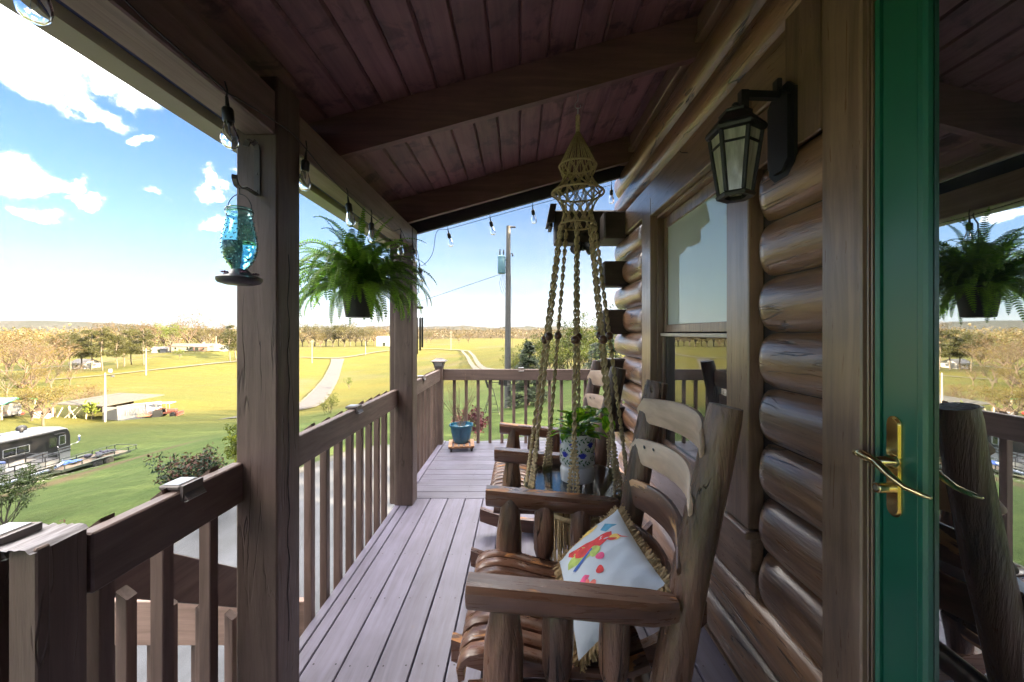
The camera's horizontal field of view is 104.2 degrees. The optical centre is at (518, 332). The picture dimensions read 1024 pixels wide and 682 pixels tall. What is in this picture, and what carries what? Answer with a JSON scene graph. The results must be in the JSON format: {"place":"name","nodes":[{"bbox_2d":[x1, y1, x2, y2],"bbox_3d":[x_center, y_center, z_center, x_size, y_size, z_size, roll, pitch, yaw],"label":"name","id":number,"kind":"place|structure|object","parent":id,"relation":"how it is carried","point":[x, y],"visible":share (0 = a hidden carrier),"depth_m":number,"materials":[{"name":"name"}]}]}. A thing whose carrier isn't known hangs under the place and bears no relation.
{"place":"outdoors","nodes":[
{"label":"outdoors","id":0,"kind":"place"},
{"bbox_2d":[223,359,343,418],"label":"road","id":1,"kind":"structure","parent":0,"point":[320,392],"depth_m":129.53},
{"bbox_2d":[0,320,591,334],"bbox_3d":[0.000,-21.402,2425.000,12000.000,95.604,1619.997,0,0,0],"label":"hills","id":2,"kind":"structure","parent":0,"point":[19,324],"depth_m":2031.44,"materials":[{"name":"plant"}]},
{"bbox_2d":[0,338,624,527],"bbox_3d":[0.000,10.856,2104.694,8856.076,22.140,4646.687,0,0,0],"label":"ground","id":3,"kind":"structure","parent":0,"point":[204,396],"depth_m":72.00,"materials":[{"name":"green plant"}]},
{"bbox_2d":[0,402,21,415],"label":"camper","id":4,"kind":"object","parent":3,"relation":"on","point":[10,408],"visible":0.8,"depth_m":75.72,"materials":[{"name":"white paint"}]},
{"bbox_2d":[0,368,30,395],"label":"broadleaf tree","id":5,"kind":"object","parent":3,"relation":"on","point":[13,376],"visible":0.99,"depth_m":108.67,"materials":[{"name":"beige plant"}]},
{"bbox_2d":[0,397,35,419],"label":"carport","id":6,"kind":"object","parent":3,"relation":"on","point":[4,400],"visible":0.46,"depth_m":74.79,"materials":[{"name":"white metal"}]},
{"bbox_2d":[0,331,39,373],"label":"broadleaf tree","id":7,"kind":"object","parent":3,"relation":"on","point":[6,366],"visible":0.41,"depth_m":160.46,"materials":[{"name":"beige plant"}]},
{"bbox_2d":[0,463,52,525],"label":"rose bush","id":8,"kind":"object","parent":3,"relation":"on","point":[26,479],"visible":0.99,"depth_m":10.43,"materials":[{"name":"green plant"}]},
{"bbox_2d":[6,363,53,393],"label":"broadleaf tree","id":9,"kind":"object","parent":3,"relation":"on","point":[32,375],"visible":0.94,"depth_m":111.95,"materials":[{"name":"yellow plant"}]},
{"bbox_2d":[4,383,64,420],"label":"broadleaf tree","id":10,"kind":"object","parent":3,"relation":"on","point":[35,407],"visible":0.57,"depth_m":72.84,"materials":[{"name":"brown plant"}]},
{"bbox_2d":[0,327,77,379],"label":"broadleaf tree","id":11,"kind":"object","parent":3,"relation":"on","point":[35,346],"visible":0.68,"depth_m":148.78,"materials":[{"name":"brown plant"}]},
{"bbox_2d":[0,340,77,382],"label":"broadleaf tree","id":12,"kind":"object","parent":3,"relation":"on","point":[39,362],"visible":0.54,"depth_m":140.08,"materials":[{"name":"brown plant"}]},
{"bbox_2d":[0,425,79,467],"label":"motor coach","id":13,"kind":"object","parent":3,"relation":"on","point":[22,439],"visible":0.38,"depth_m":33.20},
{"bbox_2d":[2,444,29,458],"bbox_3d":[-40.150,9.490,31.842,0.019,0.660,1.750,0,0,0],"label":"window","id":14,"kind":"structure","parent":13,"relation":"in","point":[23,449],"depth_m":31.77,"materials":[{"name":"glass"}]},
{"bbox_2d":[48,435,57,456],"bbox_3d":[-40.165,10.005,34.326,0.012,2.130,0.730,0,0,0],"label":"entry door","id":15,"kind":"structure","parent":13,"relation":"in","point":[53,449],"depth_m":34.37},
{"bbox_2d":[0,339,79,387],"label":"bare tree","id":16,"kind":"object","parent":3,"relation":"on","point":[32,352],"visible":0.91,"depth_m":129.59,"materials":[{"name":"brown plant"}]},
{"bbox_2d":[0,380,90,425],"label":"broadleaf tree","id":17,"kind":"object","parent":3,"relation":"on","point":[54,404],"visible":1,"depth_m":68.90,"materials":[{"name":"brown plant"}]},
{"bbox_2d":[7,466,97,490],"bbox_3d":[-36.083,11.027,29.101,4.392,1.151,8.337,0,0,0],"label":"rubble","id":18,"kind":"object","parent":3,"relation":"on","point":[52,477],"visible":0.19,"depth_m":30.23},
{"bbox_2d":[0,453,65,487],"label":"pontoon boat","id":19,"kind":"object","parent":18,"relation":"on","point":[46,463],"visible":0.75,"depth_m":30.41,"materials":[{"name":"metal"}]},
{"bbox_2d":[31,361,75,388],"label":"broadleaf tree","id":20,"kind":"object","parent":3,"relation":"on","point":[52,375],"visible":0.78,"depth_m":121.48,"materials":[{"name":"beige plant"}]},
{"bbox_2d":[26,331,85,375],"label":"broadleaf tree","id":21,"kind":"object","parent":3,"relation":"on","point":[67,356],"visible":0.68,"depth_m":158.83,"materials":[{"name":"brown plant"}]},
{"bbox_2d":[55,331,85,371],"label":"tree","id":22,"kind":"object","parent":3,"relation":"on","point":[72,336],"visible":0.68,"depth_m":171.49,"materials":[{"name":"green plant"}]},
{"bbox_2d":[54,359,90,385],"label":"broadleaf tree","id":23,"kind":"object","parent":3,"relation":"on","point":[71,373],"visible":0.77,"depth_m":128.16,"materials":[{"name":"beige plant"}]},
{"bbox_2d":[60,378,98,406],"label":"scrub bush","id":24,"kind":"object","parent":3,"relation":"on","point":[81,389],"visible":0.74,"depth_m":88.36,"materials":[{"name":"beige plant"}]},
{"bbox_2d":[67,359,99,368],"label":"white cottage","id":25,"kind":"structure","parent":3,"relation":"on","point":[87,366],"depth_m":186.01,"materials":[{"name":"paint"}]},
{"bbox_2d":[71,330,98,367],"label":"pine tree","id":26,"kind":"object","parent":3,"relation":"on","point":[89,334],"visible":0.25,"depth_m":181.83,"materials":[{"name":"green plant"}]},
{"bbox_2d":[36,444,136,477],"bbox_3d":[-36.362,10.838,33.063,2.680,1.025,7.525,0,0,2],"label":"flatbed trailer","id":27,"kind":"object","parent":3,"relation":"on","point":[106,458],"visible":0.81,"depth_m":33.43,"materials":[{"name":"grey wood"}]},
{"bbox_2d":[84,449,116,457],"bbox_3d":[-36.355,10.537,34.613,1.368,0.489,2.332,0,0,0],"label":"duffel","id":28,"kind":"object","parent":27,"relation":"on","point":[99,452],"visible":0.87,"depth_m":34.35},
{"bbox_2d":[75,329,102,369],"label":"tree","id":29,"kind":"object","parent":3,"relation":"on","point":[86,354],"visible":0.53,"depth_m":175.07,"materials":[{"name":"green plant"}]},
{"bbox_2d":[36,393,162,419],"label":"old shed","id":30,"kind":"structure","parent":3,"relation":"on","point":[114,401],"depth_m":78.63,"materials":[{"name":"metal"}]},
{"bbox_2d":[82,400,101,418],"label":"ivy clump","id":31,"kind":"object","parent":30,"relation":"attached to","point":[92,407],"visible":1,"depth_m":75.61,"materials":[{"name":"green plant"}]},
{"bbox_2d":[86,326,116,370],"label":"tree","id":32,"kind":"object","parent":3,"relation":"on","point":[106,332],"visible":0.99,"depth_m":171.84,"materials":[{"name":"green plant"}]},
{"bbox_2d":[104,369,114,421],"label":"yard light pole","id":33,"kind":"object","parent":3,"relation":"on","point":[109,370],"visible":0.92,"depth_m":73.38,"materials":[{"name":"metal"}]},
{"bbox_2d":[0,323,236,345],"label":"woodland","id":34,"kind":"object","parent":3,"relation":"on","point":[47,333],"visible":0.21,"depth_m":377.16,"materials":[{"name":"plant"}]},
{"bbox_2d":[106,334,130,368],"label":"tree","id":35,"kind":"object","parent":3,"relation":"on","point":[119,353],"visible":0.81,"depth_m":177.95,"materials":[{"name":"green plant"}]},
{"bbox_2d":[112,329,140,366],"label":"pine tree","id":36,"kind":"object","parent":3,"relation":"on","point":[128,350],"visible":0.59,"depth_m":184.22,"materials":[{"name":"green plant"}]},
{"bbox_2d":[117,401,161,420],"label":"shipping container","id":37,"kind":"object","parent":3,"relation":"on","point":[128,412],"visible":0.93,"depth_m":71.85,"materials":[{"name":"metal"}]},
{"bbox_2d":[131,328,155,364],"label":"broadleaf tree","id":38,"kind":"object","parent":3,"relation":"on","point":[138,350],"visible":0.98,"depth_m":185.85,"materials":[{"name":"green plant"}]},
{"bbox_2d":[128,319,162,348],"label":"broadleaf tree","id":39,"kind":"object","parent":3,"relation":"on","point":[152,328],"visible":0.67,"depth_m":261.54,"materials":[{"name":"brown plant"}]},
{"bbox_2d":[137,401,183,416],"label":"tractor","id":40,"kind":"object","parent":3,"relation":"on","point":[160,412],"visible":0.94,"depth_m":71.18,"materials":[{"name":"metal"}]},
{"bbox_2d":[152,322,193,351],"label":"broadleaf tree","id":41,"kind":"object","parent":3,"relation":"on","point":[166,330],"visible":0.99,"depth_m":230.99,"materials":[{"name":"yellow plant"}]},
{"bbox_2d":[143,443,228,487],"bbox_3d":[-7.180,3.309,8.898,1.775,1.792,1.577,0,0,0],"label":"rose bush","id":42,"kind":"object","parent":3,"relation":"on","point":[204,464],"visible":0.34,"depth_m":8.74,"materials":[{"name":"green plant"}]},
{"bbox_2d":[167,307,208,342],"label":"broadleaf tree","id":43,"kind":"object","parent":3,"relation":"on","point":[190,337],"visible":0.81,"depth_m":244.89,"materials":[{"name":"beige plant"}]},
{"bbox_2d":[167,342,223,350],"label":"ranch house","id":44,"kind":"structure","parent":3,"relation":"on","point":[189,346],"depth_m":232.94,"materials":[{"name":"white paint"}]},
{"bbox_2d":[186,316,217,342],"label":"broadleaf tree","id":45,"kind":"object","parent":3,"relation":"on","point":[196,336],"visible":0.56,"depth_m":259.77,"materials":[{"name":"beige plant"}]},
{"bbox_2d":[193,344,212,350],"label":"brick wing","id":46,"kind":"structure","parent":3,"relation":"on","point":[201,347],"depth_m":230.03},
{"bbox_2d":[194,324,221,342],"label":"broadleaf tree","id":47,"kind":"object","parent":3,"relation":"on","point":[201,334],"visible":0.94,"depth_m":253.96,"materials":[{"name":"beige plant"}]},
{"bbox_2d":[215,329,236,360],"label":"broadleaf tree","id":48,"kind":"object","parent":3,"relation":"on","point":[229,347],"visible":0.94,"depth_m":203.82,"materials":[{"name":"green plant"}]},
{"bbox_2d":[222,423,236,462],"bbox_3d":[-7.742,3.390,11.535,1.412,1.814,1.549,0,0,0],"label":"lime sapling","id":49,"kind":"object","parent":3,"relation":"on","point":[232,450],"visible":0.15,"depth_m":11.21,"materials":[{"name":"green plant"}]},
{"bbox_2d":[56,348,467,378],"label":"lane","id":50,"kind":"structure","parent":3,"relation":"on","point":[234,361],"depth_m":196.72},
{"bbox_2d":[307,321,334,346],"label":"broadleaf tree","id":51,"kind":"object","parent":3,"relation":"on","point":[326,327],"visible":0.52,"depth_m":361.37,"materials":[{"name":"brown plant"}]},
{"bbox_2d":[317,393,339,412],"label":"sapling","id":52,"kind":"object","parent":3,"relation":"on","point":[331,401],"visible":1,"depth_m":51.73,"materials":[{"name":"green plant"}]},
{"bbox_2d":[329,323,357,346],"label":"broadleaf tree","id":53,"kind":"object","parent":3,"relation":"on","point":[344,333],"visible":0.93,"depth_m":347.17,"materials":[{"name":"brown plant"}]},
{"bbox_2d":[299,327,389,343],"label":"woodland","id":54,"kind":"object","parent":3,"relation":"on","point":[340,340],"visible":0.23,"depth_m":458.88,"materials":[{"name":"plant"}]},
{"bbox_2d":[418,324,554,339],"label":"woodland","id":55,"kind":"object","parent":3,"relation":"on","point":[496,334],"visible":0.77,"depth_m":652.51,"materials":[{"name":"plant"}]},
{"bbox_2d":[497,225,515,407],"bbox_3d":[-0.672,-0.718,21.957,1.010,10.328,0.464,0,0,0],"label":"transformer pole","id":56,"kind":"object","parent":3,"relation":"on","point":[501,270],"visible":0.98,"depth_m":21.88,"materials":[{"name":"grey wood"}]},
{"bbox_2d":[498,346,530,383],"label":"tall shrub","id":57,"kind":"object","parent":3,"relation":"on","point":[515,361],"visible":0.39,"depth_m":40.43,"materials":[{"name":"green plant"}]},
{"bbox_2d":[504,341,551,407],"bbox_3d":[0.572,2.192,21.460,2.582,3.559,2.718,0,0,23],"label":"evergreen tree","id":58,"kind":"object","parent":3,"relation":"on","point":[527,350],"visible":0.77,"depth_m":21.26,"materials":[{"name":"green plant"}]},
{"bbox_2d":[514,334,566,381],"bbox_3d":[2.338,2.460,38.149,5.760,4.621,4.480,0,0,12],"label":"tall shrub","id":59,"kind":"object","parent":3,"relation":"on","point":[539,351],"visible":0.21,"depth_m":38.02,"materials":[{"name":"green plant"}]},
{"bbox_2d":[516,347,565,385],"bbox_3d":[1.757,2.628,30.882,3.928,3.151,3.055,0,0,10],"label":"tall shrub","id":60,"kind":"object","parent":3,"relation":"on","point":[564,365],"visible":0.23,"depth_m":30.83,"materials":[{"name":"green plant"}]},
{"bbox_2d":[520,326,581,368],"bbox_3d":[3.377,1.821,36.484,5.487,4.960,5.163,0,0,27],"label":"tall shrub","id":61,"kind":"object","parent":3,"relation":"on","point":[538,344],"visible":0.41,"depth_m":36.10,"materials":[{"name":"green plant"}]},
{"bbox_2d":[538,315,584,368],"bbox_3d":[5.018,1.186,38.279,5.838,5.796,7.397,0,0,36],"label":"tall shrub","id":62,"kind":"object","parent":3,"relation":"on","point":[564,322],"visible":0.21,"depth_m":38.73,"materials":[{"name":"green plant"}]},
{"bbox_2d":[550,337,592,380],"bbox_3d":[3.914,2.021,30.649,3.828,3.460,3.602,0,0,14],"label":"tall shrub","id":63,"kind":"object","parent":3,"relation":"on","point":[564,354],"visible":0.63,"depth_m":30.46,"materials":[{"name":"green plant"}]},
{"bbox_2d":[553,322,596,367],"bbox_3d":[6.121,1.300,36.580,4.582,4.726,5.891,0,0,29],"label":"tall shrub","id":64,"kind":"object","parent":3,"relation":"on","point":[584,338],"visible":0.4,"depth_m":35.73,"materials":[{"name":"green plant"}]},
{"bbox_2d":[566,328,609,367],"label":"tall shrub","id":65,"kind":"object","parent":3,"relation":"on","point":[583,352],"visible":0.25,"depth_m":30.16,"materials":[{"name":"green plant"}]},
{"bbox_2d":[579,312,616,359],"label":"tall shrub","id":66,"kind":"object","parent":3,"relation":"on","point":[582,326],"visible":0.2,"depth_m":38.07,"materials":[{"name":"green plant"}]},
{"bbox_2d":[582,323,622,368],"bbox_3d":[5.762,0.696,27.031,2.994,4.462,2.805,0,0,43],"label":"evergreen tree","id":67,"kind":"object","parent":3,"relation":"on","point":[593,355],"visible":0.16,"depth_m":26.84,"materials":[{"name":"green plant"}]},
{"bbox_2d":[545,0,821,681],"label":"log house","id":68,"kind":"structure","parent":3,"relation":"on","point":[764,624],"depth_m":1.39,"materials":[{"name":"wood"}]},
{"bbox_2d":[0,0,706,248],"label":"porch roof","id":69,"kind":"structure","parent":68,"relation":"attached to","point":[421,116],"depth_m":1.85,"materials":[{"name":"brown wood planks"},{"name":"wood beams"}]},
{"bbox_2d":[13,0,613,281],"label":"string lights","id":70,"kind":"object","parent":69,"relation":"hanging from","point":[39,12],"visible":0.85,"depth_m":1.16,"materials":[{"name":"black wire"},{"name":"dark plastic"},{"name":"clear glass"}]},
{"bbox_2d":[339,214,375,317],"bbox_3d":[-0.935,-0.400,2.330,0.216,0.626,0.216,0,0,0],"label":"hanging basket","id":71,"kind":"object","parent":69,"relation":"hanging from","point":[357,308],"visible":0.33,"depth_m":2.26,"materials":[{"name":"plastic"}]},
{"bbox_2d":[299,207,436,324],"bbox_3d":[-0.962,-0.372,2.342,0.875,0.670,0.930,0,0,0],"label":"fern","id":72,"kind":"object","parent":71,"relation":"in","point":[358,262],"visible":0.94,"depth_m":2.18,"materials":[{"name":"green plant"}]},
{"bbox_2d":[417,306,422,353],"bbox_3d":[-0.932,-0.270,3.575,0.126,1.140,0.113,0,0,0],"label":"wind chime","id":73,"kind":"object","parent":69,"relation":"hanging from","point":[420,332],"visible":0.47,"depth_m":3.61,"materials":[{"name":"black metal"}]},
{"bbox_2d":[523,94,627,560],"bbox_3d":[0.289,-0.014,1.952,0.536,2.304,0.530,0,0,0],"label":"macrame table","id":74,"kind":"object","parent":69,"relation":"hanging from","point":[609,482],"visible":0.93,"depth_m":1.91,"materials":[{"name":"fabric"}]},
{"bbox_2d":[559,427,594,484],"bbox_3d":[0.287,0.602,1.955,0.180,0.234,0.180,0,0,0],"label":"painted pot","id":75,"kind":"object","parent":74,"relation":"on","point":[585,444],"visible":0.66,"depth_m":1.89,"materials":[{"name":"white ceramic"}]},
{"bbox_2d":[550,405,615,451],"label":"pothos","id":76,"kind":"object","parent":75,"relation":"in","point":[585,421],"visible":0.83,"depth_m":1.93,"materials":[{"name":"green plant"}]},
{"bbox_2d":[299,441,738,681],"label":"porch deck","id":77,"kind":"structure","parent":68,"relation":"attached to","point":[393,608],"depth_m":2.14,"materials":[{"name":"paint"}]},
{"bbox_2d":[0,523,87,681],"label":"gate post","id":78,"kind":"object","parent":77,"relation":"attached to","point":[43,604],"visible":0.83,"depth_m":0.82,"materials":[{"name":"wood"}]},
{"bbox_2d":[0,522,41,560],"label":"rail light","id":79,"kind":"object","parent":78,"relation":"attached to","point":[11,531],"visible":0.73,"depth_m":0.85,"materials":[{"name":"metal"}]},
{"bbox_2d":[87,463,242,681],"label":"porch railing","id":80,"kind":"object","parent":77,"relation":"attached to","point":[155,528],"visible":0.86,"depth_m":1.14,"materials":[{"name":"wood"}]},
{"bbox_2d":[159,477,206,501],"bbox_3d":[-0.998,0.466,1.185,0.085,0.049,0.074,0,0,0],"label":"rail light","id":81,"kind":"object","parent":80,"relation":"attached to","point":[189,488],"visible":1,"depth_m":1.17,"materials":[{"name":"metal"}]},
{"bbox_2d":[237,76,298,681],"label":"porch post","id":82,"kind":"object","parent":77,"relation":"on","point":[268,459],"visible":0.94,"depth_m":1.42,"materials":[{"name":"brown wood"}]},
{"bbox_2d":[231,139,260,195],"bbox_3d":[-0.918,-0.568,1.328,0.042,0.215,0.171,0,0,-13],"label":"wall bracket","id":83,"kind":"object","parent":82,"relation":"attached to","point":[256,191],"depth_m":1.41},
{"bbox_2d":[215,188,262,285],"bbox_3d":[-0.892,-0.307,1.272,0.126,0.310,0.126,0,0,0],"label":"hummingbird feeder","id":84,"kind":"object","parent":83,"relation":"hanging from","point":[239,244],"visible":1,"depth_m":1.24,"materials":[{"name":"teal glass"}]},
{"bbox_2d":[299,390,397,630],"bbox_3d":[-1.014,1.052,2.389,0.076,1.216,1.650,0,0,0],"label":"porch railing","id":85,"kind":"object","parent":77,"relation":"attached to","point":[322,438],"visible":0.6,"depth_m":2.27,"materials":[{"name":"wood"}]},
{"bbox_2d":[345,404,363,413],"bbox_3d":[-0.998,0.466,2.420,0.085,0.049,0.074,0,0,0],"label":"rail light","id":86,"kind":"object","parent":85,"relation":"attached to","point":[358,408],"visible":1,"depth_m":2.40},
{"bbox_2d":[390,226,416,504],"bbox_3d":[-0.959,0.271,3.291,0.202,2.258,0.148,0,0,0],"label":"porch post","id":87,"kind":"object","parent":77,"relation":"on","point":[403,415],"visible":0.67,"depth_m":3.22,"materials":[{"name":"wood"}]},
{"bbox_2d":[417,369,439,472],"bbox_3d":[-1.014,1.052,4.160,0.076,1.216,1.589,0,0,0],"label":"porch railing","id":88,"kind":"object","parent":77,"relation":"attached to","point":[426,417],"visible":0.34,"depth_m":4.37,"materials":[{"name":"wood"}]},
{"bbox_2d":[430,358,447,446],"bbox_3d":[-1.000,0.993,5.000,0.184,1.334,0.184,0,0,0],"label":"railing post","id":89,"kind":"object","parent":77,"relation":"attached to","point":[438,363],"visible":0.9,"depth_m":4.95,"materials":[{"name":"wood"}]},
{"bbox_2d":[448,439,473,451],"bbox_3d":[-0.691,1.363,4.800,0.300,0.074,0.300,0,0,-8],"label":"plant dolly","id":90,"kind":"object","parent":77,"relation":"on","point":[461,446],"visible":0.94,"depth_m":4.68,"materials":[{"name":"brown wood"}]},
{"bbox_2d":[449,421,473,443],"bbox_3d":[-0.691,1.212,4.800,0.292,0.226,0.292,0,0,0],"label":"blue pot","id":91,"kind":"object","parent":90,"relation":"on","point":[461,434],"visible":0.92,"depth_m":4.71,"materials":[{"name":"teal ceramic"}]},
{"bbox_2d":[436,371,480,425],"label":"bare twigs","id":92,"kind":"object","parent":91,"relation":"on","point":[460,423],"visible":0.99,"depth_m":4.79,"materials":[{"name":"brown plant"}]},
{"bbox_2d":[451,405,487,440],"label":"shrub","id":93,"kind":"object","parent":91,"relation":"in","point":[472,413],"visible":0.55,"depth_m":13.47,"materials":[{"name":"red plant"}]},
{"bbox_2d":[443,369,622,442],"bbox_3d":[0.850,1.061,5.038,3.600,1.198,0.077,0,0,0],"label":"porch railing","id":94,"kind":"object","parent":77,"relation":"attached to","point":[490,375],"visible":0.35,"depth_m":5.04,"materials":[{"name":"wood"}]},
{"bbox_2d":[471,360,652,566],"bbox_3d":[0.240,0.793,2.520,1.020,1.203,0.698,0,0,0],"label":"rocking chair","id":95,"kind":"object","parent":77,"relation":"on","point":[510,463],"visible":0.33,"depth_m":2.27,"materials":[{"name":"brown wood"}]},
{"bbox_2d":[451,379,742,681],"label":"rocking chair","id":96,"kind":"object","parent":77,"relation":"on","point":[524,612],"visible":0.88,"depth_m":1.06,"materials":[{"name":"brown wood"}]},
{"bbox_2d":[553,503,670,673],"bbox_3d":[0.277,0.789,1.298,0.307,0.293,0.457,0,0,0],"label":"cushion","id":97,"kind":"object","parent":96,"relation":"on","point":[611,547],"visible":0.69,"depth_m":1.24,"materials":[{"name":"fabric"}]},
{"bbox_2d":[570,233,595,254],"bbox_3d":[0.561,-0.773,3.493,0.231,0.190,0.156,0,0,0],"label":"flood light","id":98,"kind":"object","parent":68,"relation":"attached to","point":[584,246],"visible":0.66,"depth_m":3.46,"materials":[{"name":"black metal"}]},
{"bbox_2d":[642,101,763,571],"bbox_3d":[0.943,0.009,2.135,0.214,1.782,1.330,0,0,0],"label":"house window","id":99,"kind":"structure","parent":68,"relation":"attached to","point":[702,323],"depth_m":1.96,"materials":[{"name":"wood"}]},
{"bbox_2d":[705,78,797,203],"bbox_3d":[0.746,-0.630,1.292,0.243,0.390,0.179,0,0,0],"label":"wall lantern","id":100,"kind":"object","parent":68,"relation":"attached to","point":[734,137],"depth_m":1.26,"materials":[{"name":"black metal"}]},
{"bbox_2d":[822,0,875,681],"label":"door casing","id":101,"kind":"object","parent":68,"relation":"attached to","point":[848,329],"depth_m":1.01,"materials":[{"name":"wood"}]},
{"bbox_2d":[852,0,1023,681],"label":"storm door","id":102,"kind":"structure","parent":101,"relation":"attached to","point":[947,460],"depth_m":0.81,"materials":[{"name":"green paint"}]},
{"bbox_2d":[0,4,624,328],"label":"sky","id":103,"kind":"structure","parent":0,"point":[112,203],"materials":[{"name":"blue"}]},
{"bbox_2d":[15,328,615,338],"bbox_3d":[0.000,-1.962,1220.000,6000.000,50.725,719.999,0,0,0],"label":"hills","id":104,"kind":"structure","parent":0,"point":[555,330],"depth_m":1017.54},
{"bbox_2d":[137,436,615,681],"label":"driveway","id":105,"kind":"structure","parent":0,"point":[187,545],"depth_m":7.70,"materials":[{"name":"concrete"}]},
{"bbox_2d":[115,597,303,681],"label":"stair landing rail","id":106,"kind":"object","parent":105,"relation":"on","point":[186,624],"visible":0.08,"depth_m":2.12,"materials":[{"name":"wood"}]},
{"bbox_2d":[32,522,236,681],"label":"stair railing","id":107,"kind":"object","parent":106,"relation":"attached to","point":[132,586],"visible":0.29,"depth_m":1.53,"materials":[{"name":"wood"}]},
{"bbox_2d":[376,336,389,345],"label":"white barn","id":108,"kind":"structure","parent":0,"point":[382,340],"depth_m":332.00,"materials":[{"name":"paint"}]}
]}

